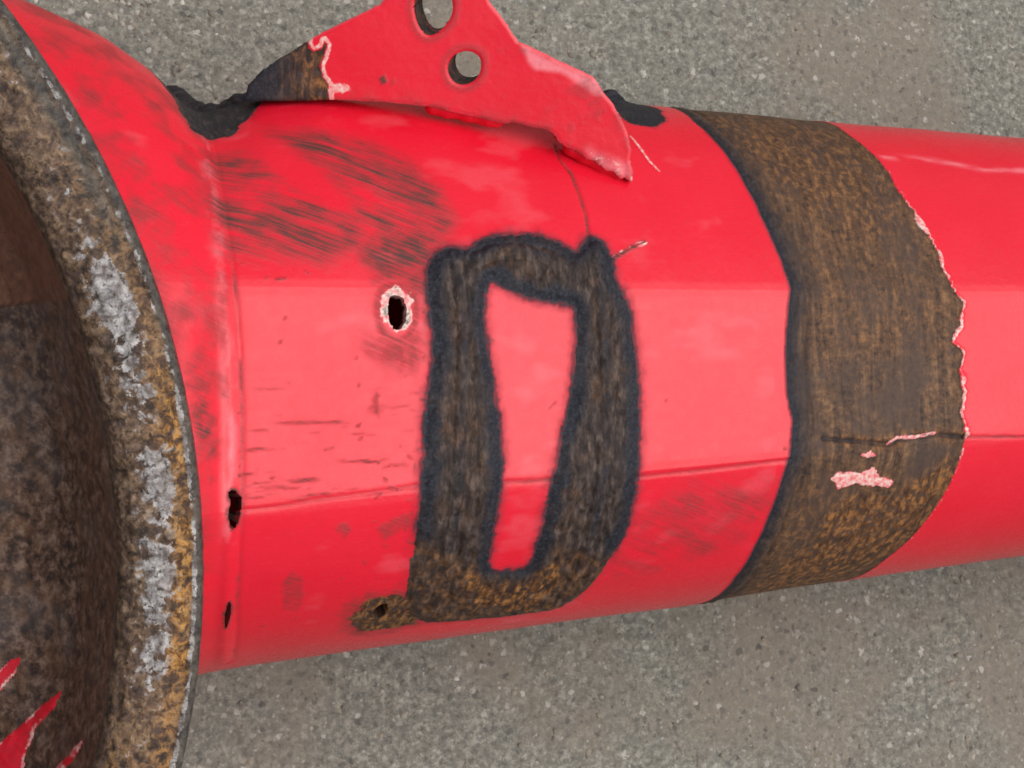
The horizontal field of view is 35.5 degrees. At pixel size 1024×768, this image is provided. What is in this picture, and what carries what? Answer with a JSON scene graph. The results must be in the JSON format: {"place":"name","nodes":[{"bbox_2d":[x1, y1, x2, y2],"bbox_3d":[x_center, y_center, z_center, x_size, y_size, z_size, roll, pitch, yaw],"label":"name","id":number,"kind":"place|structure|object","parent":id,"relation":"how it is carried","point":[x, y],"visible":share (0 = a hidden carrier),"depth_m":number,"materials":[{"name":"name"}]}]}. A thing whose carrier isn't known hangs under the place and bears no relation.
{"place":"outdoors","nodes":[
{"label":"outdoors","id":0,"kind":"place"},
{"bbox_2d":[25,0,1023,767],"bbox_3d":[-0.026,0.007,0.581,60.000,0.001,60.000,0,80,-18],"label":"ground","id":1,"kind":"structure","parent":0,"point":[291,700],"depth_m":0.60,"materials":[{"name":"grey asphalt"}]},
{"bbox_2d":[0,0,1023,767],"bbox_3d":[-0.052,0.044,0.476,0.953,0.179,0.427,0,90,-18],"label":"axle housing","id":2,"kind":"object","parent":1,"relation":"on","point":[384,322],"visible":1,"depth_m":0.43,"materials":[{"name":"red paint"}]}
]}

